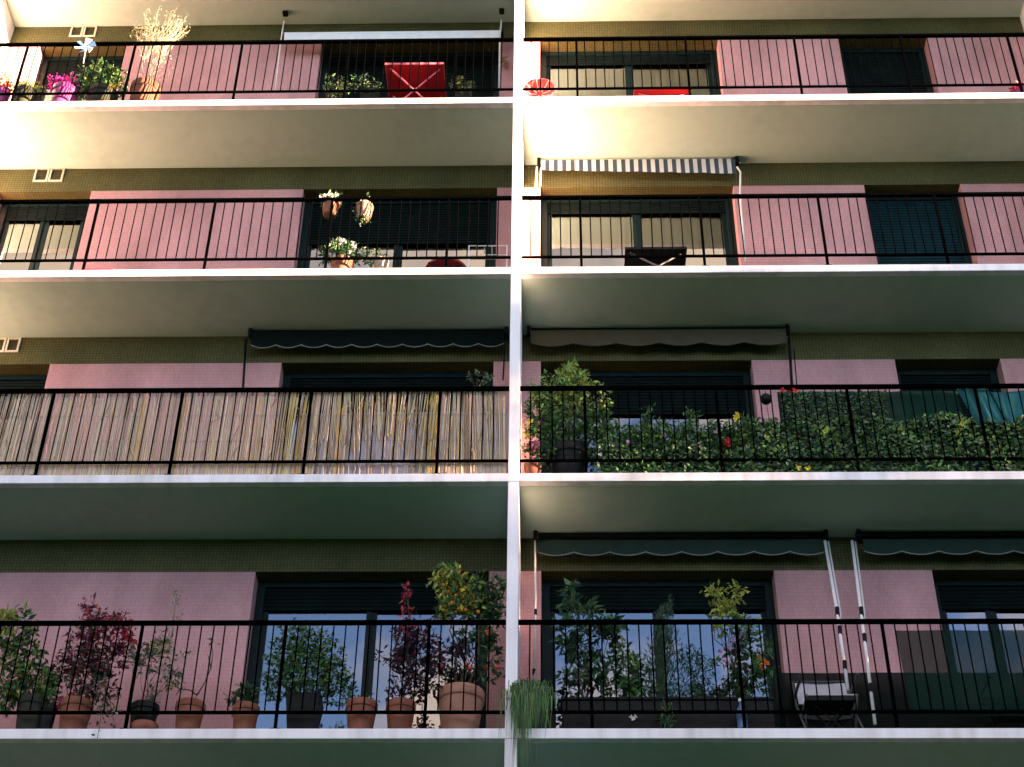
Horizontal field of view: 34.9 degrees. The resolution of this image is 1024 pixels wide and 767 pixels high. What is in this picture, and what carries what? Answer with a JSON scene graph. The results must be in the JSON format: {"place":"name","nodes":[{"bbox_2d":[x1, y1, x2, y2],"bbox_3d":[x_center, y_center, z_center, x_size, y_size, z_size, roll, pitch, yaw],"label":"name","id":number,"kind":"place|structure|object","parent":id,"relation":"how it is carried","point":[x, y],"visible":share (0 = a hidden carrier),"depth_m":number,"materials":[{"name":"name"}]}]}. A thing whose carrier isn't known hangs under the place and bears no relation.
{"place":"outdoors","nodes":[
{"label":"outdoors","id":0,"kind":"place"},
{"bbox_2d":[85,268,113,269],"bbox_3d":[-4.648,-1.233,18.317,0.352,0.078,0.100,0,-38,1],"label":"tray","id":1,"kind":"object","parent":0,"point":[99,269],"visible":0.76,"depth_m":18.29,"materials":[{"name":"red paint"}]},
{"label":"ground","id":2,"kind":"structure","parent":0,"visible":0},
{"bbox_2d":[0,0,1023,766],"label":"apartment building","id":3,"kind":"structure","parent":2,"relation":"on","point":[246,546],"depth_m":18.61,"materials":[{"name":"white paint"}]},
{"bbox_2d":[0,72,15,101],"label":"potted plant","id":4,"kind":"object","parent":3,"relation":"on","point":[4,98],"visible":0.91,"depth_m":20.33,"materials":[{"name":"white plant"}]},
{"bbox_2d":[0,221,40,270],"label":"curtain","id":5,"kind":"object","parent":3,"relation":"hanging from","point":[14,244],"visible":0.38,"depth_m":20.46,"materials":[{"name":"beige fabric"}]},
{"bbox_2d":[0,375,46,474],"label":"window","id":6,"kind":"structure","parent":3,"relation":"in","point":[6,381],"depth_m":18.83,"materials":[{"name":"black glass"}]},
{"bbox_2d":[0,601,49,728],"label":"potted shrub","id":7,"kind":"object","parent":3,"relation":"on","point":[27,721],"visible":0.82,"depth_m":15.31,"materials":[{"name":"green plant"}]},
{"bbox_2d":[9,77,42,101],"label":"potted plant","id":8,"kind":"object","parent":3,"relation":"on","point":[25,98],"visible":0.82,"depth_m":20.21,"materials":[{"name":"yellow plant"}]},
{"bbox_2d":[0,204,87,270],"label":"window","id":9,"kind":"structure","parent":3,"relation":"in","point":[23,208],"depth_m":20.50,"materials":[{"name":"grey glass"}]},
{"bbox_2d":[33,666,63,728],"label":"potted shrub","id":10,"kind":"object","parent":3,"relation":"on","point":[46,722],"visible":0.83,"depth_m":15.08,"materials":[{"name":"green plant"}]},
{"bbox_2d":[42,72,80,100],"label":"flowering plant","id":11,"kind":"object","parent":3,"relation":"on","point":[65,86],"visible":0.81,"depth_m":20.25,"materials":[{"name":"pink plant"}]},
{"bbox_2d":[36,56,122,101],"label":"window","id":12,"kind":"structure","parent":3,"relation":"in","point":[63,63],"depth_m":22.28,"materials":[{"name":"black glass"}]},
{"bbox_2d":[33,592,137,728],"bbox_3d":[-4.020,2.660,15.357,0.946,1.516,0.477,0,-38,1],"label":"potted shrub","id":13,"kind":"object","parent":3,"relation":"on","point":[73,721],"visible":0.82,"depth_m":15.32,"materials":[{"name":"red plant"}]},
{"bbox_2d":[73,56,129,100],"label":"leafy plant","id":14,"kind":"object","parent":3,"relation":"on","point":[96,76],"visible":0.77,"depth_m":20.45,"materials":[{"name":"green plant"}]},
{"bbox_2d":[88,685,121,765],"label":"trailing vine","id":15,"kind":"object","parent":3,"relation":"on","point":[102,705],"visible":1,"depth_m":14.82,"materials":[{"name":"green plant"}]},
{"bbox_2d":[131,719,158,728],"bbox_3d":[-3.344,3.152,14.820,0.250,0.090,0.250,0,-38,1],"label":"saucer","id":16,"kind":"object","parent":3,"relation":"on","point":[142,724],"visible":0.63,"depth_m":14.75,"materials":[{"name":"ceramic"}]},
{"bbox_2d":[124,590,190,728],"bbox_3d":[-3.345,2.615,15.338,0.624,1.575,0.330,0,-38,1],"label":"potted shrub","id":17,"kind":"object","parent":3,"relation":"on","point":[148,702],"visible":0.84,"depth_m":15.28,"materials":[{"name":"green plant"}]},
{"bbox_2d":[127,4,190,100],"bbox_3d":[-4.577,-4.224,20.898,0.956,2.378,0.466,0,-38,1],"label":"dried bush","id":18,"kind":"object","parent":3,"relation":"on","point":[148,86],"visible":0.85,"depth_m":20.83,"materials":[{"name":"beige plant"}]},
{"bbox_2d":[163,638,219,728],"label":"bare shrub","id":19,"kind":"object","parent":3,"relation":"on","point":[188,721],"visible":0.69,"depth_m":14.91,"materials":[{"name":"orange plant"}]},
{"bbox_2d":[223,680,260,728],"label":"potted plant","id":20,"kind":"object","parent":3,"relation":"on","point":[244,721],"visible":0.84,"depth_m":14.93,"materials":[{"name":"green plant"}]},
{"bbox_2d":[0,620,505,728],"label":"balcony railing","id":21,"kind":"object","parent":3,"relation":"on","point":[238,623],"visible":1,"depth_m":15.13,"materials":[{"name":"black metal"}]},
{"bbox_2d":[0,385,506,474],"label":"reed screen","id":22,"kind":"object","parent":3,"relation":"on","point":[500,426],"visible":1,"depth_m":16.82,"materials":[{"name":"wicker"}]},
{"bbox_2d":[0,386,508,474],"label":"balcony railing","id":23,"kind":"object","parent":3,"relation":"on","point":[236,390],"visible":1,"depth_m":16.88,"materials":[{"name":"black metal"}]},
{"bbox_2d":[0,196,511,269],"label":"balcony railing","id":24,"kind":"object","parent":3,"relation":"on","point":[215,201],"visible":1,"depth_m":18.63,"materials":[{"name":"black metal"}]},
{"bbox_2d":[319,189,344,219],"bbox_3d":[-2.106,-2.093,18.942,0.318,0.460,0.242,0,-38,1],"label":"hanging pot","id":25,"kind":"object","parent":24,"relation":"hanging from","point":[326,208],"visible":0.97,"depth_m":18.84,"materials":[{"name":"ceramic"}]},
{"bbox_2d":[352,192,373,226],"bbox_3d":[-1.730,-1.986,18.838,0.256,0.446,0.228,0,-38,1],"label":"hanging pot","id":26,"kind":"object","parent":24,"relation":"hanging from","point":[365,212],"visible":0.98,"depth_m":18.79,"materials":[{"name":"ceramic"}]},
{"bbox_2d":[0,38,513,101],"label":"balcony railing","id":27,"kind":"object","parent":3,"relation":"on","point":[242,43],"visible":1,"depth_m":20.38,"materials":[{"name":"black metal"}]},
{"bbox_2d":[75,38,95,62],"bbox_3d":[-5.381,-4.184,20.495,0.280,0.431,0.060,0,-38,1],"label":"pinwheel","id":28,"kind":"object","parent":27,"relation":"attached to","point":[87,44],"visible":1,"depth_m":20.55,"materials":[{"name":"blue plastic"}]},
{"bbox_2d":[258,618,358,728],"bbox_3d":[-1.905,2.790,15.271,0.972,1.244,0.545,0,-38,1],"label":"potted shrub","id":29,"kind":"object","parent":3,"relation":"on","point":[303,721],"visible":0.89,"depth_m":15.23,"materials":[{"name":"green plant"}]},
{"bbox_2d":[256,611,366,728],"bbox_3d":[-1.994,3.122,16.502,1.151,2.165,0.076,0,-38,1],"label":"curtain","id":30,"kind":"object","parent":3,"relation":"hanging from","point":[328,721],"visible":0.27,"depth_m":16.77,"materials":[{"name":"fabric"}]},
{"bbox_2d":[318,236,364,267],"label":"potted plant","id":31,"kind":"object","parent":3,"relation":"on","point":[340,263],"visible":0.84,"depth_m":18.48,"materials":[{"name":"green plant"}]},
{"bbox_2d":[323,73,359,98],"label":"potted plant","id":32,"kind":"object","parent":3,"relation":"on","point":[333,95],"visible":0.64,"depth_m":20.50,"materials":[{"name":"green plant"}]},
{"bbox_2d":[342,680,379,728],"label":"potted plant","id":33,"kind":"object","parent":3,"relation":"on","point":[360,721],"visible":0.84,"depth_m":14.87,"materials":[{"name":"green plant"}]},
{"bbox_2d":[347,73,383,98],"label":"potted plant","id":34,"kind":"object","parent":3,"relation":"on","point":[366,95],"visible":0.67,"depth_m":20.49,"materials":[{"name":"green plant"}]},
{"bbox_2d":[246,581,488,728],"bbox_3d":[-1.457,2.998,16.377,2.430,2.300,0.090,0,-38,1],"label":"window","id":35,"kind":"structure","parent":3,"relation":"in","point":[372,597],"depth_m":16.93,"materials":[{"name":"black metal"}]},
{"bbox_2d":[361,247,388,267],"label":"potted plant","id":36,"kind":"object","parent":3,"relation":"on","point":[380,263],"visible":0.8,"depth_m":18.41,"materials":[{"name":"green plant"}]},
{"bbox_2d":[241,326,508,420],"bbox_3d":[-1.562,-0.099,18.399,3.032,1.330,0.116,0,-38,1],"label":"awning","id":37,"kind":"object","parent":3,"relation":"attached to","point":[371,338],"visible":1,"depth_m":18.67,"materials":[{"name":"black fabric"}]},
{"bbox_2d":[271,372,492,473],"bbox_3d":[-1.431,0.803,18.116,2.430,2.300,0.090,0,-38,1],"label":"window","id":38,"kind":"structure","parent":3,"relation":"in","point":[420,379],"depth_m":18.73,"materials":[{"name":"black glass"}]},
{"bbox_2d":[275,8,503,89],"bbox_3d":[-1.625,-4.390,21.632,3.025,1.794,0.241,0,-38,1],"label":"awning","id":39,"kind":"object","parent":3,"relation":"attached to","point":[391,35],"visible":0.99,"depth_m":21.83,"materials":[{"name":"white fabric"}]},
{"bbox_2d":[297,201,496,268],"bbox_3d":[-1.405,-1.392,19.854,2.430,2.300,0.090,0,-38,1],"label":"window","id":40,"kind":"structure","parent":3,"relation":"in","point":[395,205],"depth_m":20.28,"materials":[{"name":"black glass"}]},
{"bbox_2d":[318,52,498,98],"bbox_3d":[-1.379,-3.586,21.593,2.430,2.300,0.090,0,-38,1],"label":"window","id":41,"kind":"structure","parent":3,"relation":"in","point":[379,58],"depth_m":22.12,"materials":[{"name":"black glass"}]},
{"bbox_2d":[385,62,446,97],"bbox_3d":[-1.224,-3.521,20.500,0.744,0.836,0.620,0,-38,1],"label":"folding table","id":42,"kind":"object","parent":3,"relation":"on","point":[405,70],"visible":0.72,"depth_m":20.68,"materials":[{"name":"red paint"}]},
{"bbox_2d":[373,581,473,728],"bbox_3d":[-0.839,2.569,15.340,0.958,1.695,0.457,0,-38,1],"label":"potted shrub","id":43,"kind":"object","parent":3,"relation":"on","point":[399,721],"visible":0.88,"depth_m":15.27,"materials":[{"name":"purple plant"}]},
{"bbox_2d":[425,259,466,267],"bbox_3d":[-0.752,-1.164,18.516,0.497,0.292,0.498,0,-38,1],"label":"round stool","id":44,"kind":"object","parent":3,"relation":"on","point":[440,263],"visible":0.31,"depth_m":18.46,"materials":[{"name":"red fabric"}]},
{"bbox_2d":[449,76,476,97],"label":"potted plant","id":45,"kind":"object","parent":3,"relation":"on","point":[463,94],"visible":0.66,"depth_m":20.49,"materials":[{"name":"green plant"}]},
{"bbox_2d":[426,561,506,728],"bbox_3d":[-0.418,2.532,15.480,0.855,1.935,0.511,0,-38,1],"label":"citrus tree","id":46,"kind":"object","parent":3,"relation":"on","point":[468,601],"visible":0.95,"depth_m":15.62,"materials":[{"name":"green plant"}]},
{"bbox_2d":[466,369,493,410],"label":"potted plant","id":47,"kind":"object","parent":3,"relation":"on","point":[484,377],"visible":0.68,"depth_m":17.49,"materials":[{"name":"green plant"}]},
{"bbox_2d":[468,245,507,267],"bbox_3d":[-0.276,-1.286,18.627,0.455,0.591,0.238,0,-38,1],"label":"drying rack","id":48,"kind":"object","parent":3,"relation":"on","point":[492,254],"visible":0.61,"depth_m":18.72,"materials":[{"name":"white metal"}]},
{"bbox_2d":[500,56,510,67],"bbox_3d":[-0.112,-4.280,21.722,0.160,0.187,0.157,23,-43,-25],"label":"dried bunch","id":49,"kind":"object","parent":3,"relation":"attached to","point":[506,63],"visible":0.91,"depth_m":21.71,"materials":[{"name":"brown plant"}]},
{"bbox_2d":[494,676,558,766],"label":"trailing grass","id":50,"kind":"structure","parent":3,"relation":"on","point":[529,697],"depth_m":14.70,"materials":[{"name":"green plant"}]},
{"bbox_2d":[520,418,545,472],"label":"flowering plant","id":51,"kind":"object","parent":3,"relation":"on","point":[531,467],"visible":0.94,"depth_m":16.68,"materials":[{"name":"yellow plant"}]},
{"bbox_2d":[524,78,555,96],"bbox_3d":[0.346,-3.488,20.344,0.405,0.640,0.415,0,-38,1],"label":"round chair","id":52,"kind":"object","parent":3,"relation":"on","point":[544,84],"visible":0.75,"depth_m":20.35,"materials":[{"name":"red fabric"}]},
{"bbox_2d":[522,356,617,472],"bbox_3d":[0.617,0.395,17.113,1.036,1.732,0.571,0,-38,1],"label":"shrub","id":53,"kind":"object","parent":3,"relation":"on","point":[569,378],"visible":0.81,"depth_m":17.08,"materials":[{"name":"green plant"}]},
{"bbox_2d":[551,65,625,96],"bbox_3d":[1.025,-3.509,21.678,1.072,2.245,0.076,0,-38,1],"label":"curtain","id":54,"kind":"object","parent":3,"relation":"hanging from","point":[609,74],"visible":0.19,"depth_m":22.18,"materials":[{"name":"beige fabric"}]},
{"bbox_2d":[541,50,720,96],"bbox_3d":[1.575,-3.602,21.529,2.400,2.300,0.090,0,-38,1],"label":"window","id":55,"kind":"structure","parent":3,"relation":"in","point":[590,56],"depth_m":22.13,"materials":[{"name":"grey metal"}]},
{"bbox_2d":[552,213,725,266],"bbox_3d":[1.563,-1.317,19.928,2.200,2.245,0.074,0,-38,1],"label":"curtain","id":56,"kind":"object","parent":3,"relation":"hanging from","point":[626,236],"visible":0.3,"depth_m":20.34,"materials":[{"name":"beige fabric"}]},
{"bbox_2d":[532,156,746,262],"bbox_3d":[1.540,-2.106,19.861,2.589,1.911,0.232,0,-38,1],"label":"awning","id":57,"kind":"object","parent":3,"relation":"attached to","point":[723,165],"visible":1,"depth_m":20.36,"materials":[{"name":"fabric"}]},
{"bbox_2d":[541,199,738,266],"bbox_3d":[1.549,-1.407,19.790,2.400,2.300,0.090,0,-38,1],"label":"window","id":58,"kind":"structure","parent":3,"relation":"in","point":[674,203],"depth_m":20.36,"materials":[{"name":"grey metal"}]},
{"bbox_2d":[541,371,754,472],"bbox_3d":[1.523,0.787,18.052,2.400,2.300,0.090,0,-38,1],"label":"window","id":59,"kind":"structure","parent":3,"relation":"in","point":[609,378],"depth_m":18.54,"materials":[{"name":"black glass"}]},
{"bbox_2d":[624,247,686,265],"bbox_3d":[1.634,-1.222,18.526,0.701,0.439,0.500,0,-38,1],"label":"folding table","id":60,"kind":"object","parent":3,"relation":"on","point":[655,261],"visible":0.56,"depth_m":18.53,"materials":[{"name":"black metal"}]},
{"bbox_2d":[634,89,688,95],"bbox_3d":[1.852,-3.392,20.183,0.689,0.305,0.450,0,-38,1],"label":"table","id":61,"kind":"object","parent":3,"relation":"on","point":[667,92],"visible":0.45,"depth_m":20.13,"materials":[{"name":"red paint"}]},
{"bbox_2d":[541,580,781,728],"bbox_3d":[1.497,2.982,16.313,2.400,2.300,0.090,0,-38,1],"label":"window","id":62,"kind":"structure","parent":3,"relation":"in","point":[643,594],"depth_m":16.87,"materials":[{"name":"black metal"}]},
{"bbox_2d":[527,324,796,384],"bbox_3d":[1.683,-0.282,18.449,3.037,0.922,0.112,0,-38,1],"label":"awning","id":63,"kind":"object","parent":3,"relation":"attached to","point":[680,336],"visible":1,"depth_m":18.59,"materials":[{"name":"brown fabric"}]},
{"bbox_2d":[560,697,774,727],"bbox_3d":[1.424,3.116,14.954,1.954,0.380,0.310,0,-38,1],"label":"planter box","id":64,"kind":"object","parent":3,"relation":"on","point":[681,721],"visible":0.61,"depth_m":14.86,"materials":[{"name":"black plastic"}]},
{"bbox_2d":[549,577,640,696],"bbox_3d":[0.783,2.449,15.482,0.882,1.412,0.528,0,-38,1],"label":"leafy shrub","id":65,"kind":"object","parent":64,"relation":"on","point":[592,609],"visible":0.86,"depth_m":15.44,"materials":[{"name":"green plant"}]},
{"bbox_2d":[608,635,663,696],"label":"leafy shrub","id":66,"kind":"object","parent":64,"relation":"in","point":[635,662],"visible":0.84,"depth_m":15.21,"materials":[{"name":"green plant"}]},
{"bbox_2d":[634,593,690,701],"bbox_3d":[1.350,2.533,15.425,0.721,1.256,0.536,0,-38,1],"label":"conifer","id":67,"kind":"object","parent":64,"relation":"on","point":[660,673],"visible":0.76,"depth_m":15.30,"materials":[{"name":"green plant"}]},
{"bbox_2d":[653,700,678,727],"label":"trailing plant","id":68,"kind":"object","parent":64,"relation":"in","point":[667,719],"visible":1,"depth_m":14.72,"materials":[{"name":"green plant"}]},
{"bbox_2d":[668,640,727,701],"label":"leafy shrub","id":69,"kind":"object","parent":64,"relation":"in","point":[693,672],"visible":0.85,"depth_m":15.19,"materials":[{"name":"green plant"}]},
{"bbox_2d":[699,578,779,696],"bbox_3d":[2.173,2.478,15.414,0.629,1.413,0.470,16,-41,-19],"label":"leafy shrub","id":70,"kind":"object","parent":64,"relation":"in","point":[756,658],"visible":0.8,"depth_m":15.34,"materials":[{"name":"green plant"}]},
{"bbox_2d":[633,64,709,95],"bbox_3d":[2.150,-3.516,21.653,1.082,2.245,0.075,0,-38,1],"label":"curtain","id":71,"kind":"object","parent":3,"relation":"hanging from","point":[655,70],"visible":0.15,"depth_m":22.18,"materials":[{"name":"beige fabric"}]},
{"bbox_2d":[587,402,765,472],"bbox_3d":[1.715,0.609,16.806,1.917,0.995,0.389,0,-38,1],"label":"flower box","id":72,"kind":"object","parent":3,"relation":"on","point":[635,432],"visible":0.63,"depth_m":16.78,"materials":[{"name":"green plastic"}]},
{"bbox_2d":[532,529,849,690],"bbox_3d":[1.737,2.232,16.173,3.063,2.087,0.556,0,-38,1],"label":"awning","id":73,"kind":"object","parent":3,"relation":"attached to","point":[806,543],"visible":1,"depth_m":16.84,"materials":[{"name":"green fabric"}]},
{"bbox_2d":[715,415,742,457],"bbox_3d":[2.455,1.040,18.035,0.302,1.815,0.075,0,-38,1],"label":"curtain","id":74,"kind":"object","parent":3,"relation":"hanging from","point":[723,417],"depth_m":18.54,"materials":[{"name":"white fabric"}]},
{"bbox_2d":[736,698,747,727],"bbox_3d":[2.084,3.021,14.783,0.096,0.350,0.095,0,-38,1],"label":"bottle","id":75,"kind":"object","parent":3,"relation":"on","point":[739,720],"visible":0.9,"depth_m":14.73,"materials":[{"name":"blue plastic"}]},
{"bbox_2d":[518,618,1023,727],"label":"balcony railing","id":76,"kind":"object","parent":3,"relation":"on","point":[724,622],"visible":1,"depth_m":15.02,"materials":[{"name":"black metal"}]},
{"bbox_2d":[519,383,1023,472],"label":"balcony railing","id":77,"kind":"object","parent":3,"relation":"on","point":[814,387],"visible":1,"depth_m":16.77,"materials":[{"name":"black metal"}]},
{"bbox_2d":[761,391,770,417],"bbox_3d":[2.648,0.251,16.925,0.124,0.412,0.124,0,-38,1],"label":"lantern","id":78,"kind":"object","parent":77,"relation":"hanging from","point":[765,398],"visible":1,"depth_m":16.95,"materials":[{"name":"black metal"}]},
{"bbox_2d":[593,387,1023,472],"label":"ivy screen","id":79,"kind":"object","parent":77,"relation":"attached to","point":[916,465],"visible":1,"depth_m":16.57,"materials":[{"name":"green plant"}]},
{"bbox_2d":[957,389,1023,427],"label":"hanging cloth","id":80,"kind":"object","parent":77,"relation":"hanging from","point":[1015,401],"visible":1,"depth_m":16.89,"materials":[{"name":"teal fabric"}]},
{"bbox_2d":[521,192,1023,266],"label":"balcony railing","id":81,"kind":"object","parent":3,"relation":"on","point":[817,196],"visible":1,"depth_m":18.50,"materials":[{"name":"black metal"}]},
{"bbox_2d":[522,32,1023,96],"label":"balcony railing","id":82,"kind":"object","parent":3,"relation":"on","point":[689,87],"visible":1,"depth_m":20.24,"materials":[{"name":"black metal"}]},
{"bbox_2d":[792,672,863,727],"bbox_3d":[2.947,3.030,15.189,0.546,0.870,0.619,0,-38,1],"label":"folding chair","id":83,"kind":"object","parent":3,"relation":"on","point":[822,689],"visible":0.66,"depth_m":15.46,"materials":[{"name":"fabric"}]},
{"bbox_2d":[802,697,854,727],"bbox_3d":[2.909,3.100,14.890,0.445,0.369,0.300,0,-38,1],"label":"folding table","id":84,"kind":"object","parent":3,"relation":"on","point":[824,703],"visible":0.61,"depth_m":14.93,"materials":[{"name":"black metal"}]},
{"bbox_2d":[777,391,962,421],"bbox_3d":[3.725,0.271,16.945,1.889,0.481,0.024,0,-38,1],"label":"balcony net","id":85,"kind":"object","parent":3,"relation":"attached to","point":[918,403],"visible":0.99,"depth_m":16.98,"materials":[{"name":"fabric"}]},
{"bbox_2d":[841,48,933,93],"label":"window","id":86,"kind":"structure","parent":3,"relation":"in","point":[917,53],"depth_m":21.89,"materials":[{"name":"black metal"}]},
{"bbox_2d":[776,672,1023,727],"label":"balcony net","id":87,"kind":"object","parent":3,"relation":"attached to","point":[866,720],"visible":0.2,"depth_m":15.66,"materials":[{"name":"fabric"}]},
{"bbox_2d":[866,197,971,264],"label":"window","id":88,"kind":"structure","parent":3,"relation":"in","point":[871,202],"depth_m":20.06,"materials":[{"name":"black metal"}]},
{"bbox_2d":[850,529,1023,724],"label":"awning","id":89,"kind":"object","parent":3,"relation":"attached to","point":[931,546],"visible":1,"depth_m":16.78,"materials":[{"name":"green fabric"}]},
{"bbox_2d":[897,369,1006,420],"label":"window","id":90,"kind":"structure","parent":3,"relation":"in","point":[965,376],"depth_m":18.60,"materials":[{"name":"black metal"}]},
{"bbox_2d":[896,630,1023,716],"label":"balcony net","id":91,"kind":"object","parent":3,"relation":"attached to","point":[967,669],"visible":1,"depth_m":14.99,"materials":[{"name":"fabric"}]},
{"bbox_2d":[934,579,1023,630],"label":"window","id":92,"kind":"structure","parent":3,"relation":"in","point":[988,595],"depth_m":16.82,"materials":[{"name":"black metal"}]},
{"bbox_2d":[1008,81,1023,92],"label":"flowering plant","id":93,"kind":"object","parent":3,"relation":"on","point":[1015,89],"visible":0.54,"depth_m":19.92,"materials":[{"name":"pink plant"}]}
]}

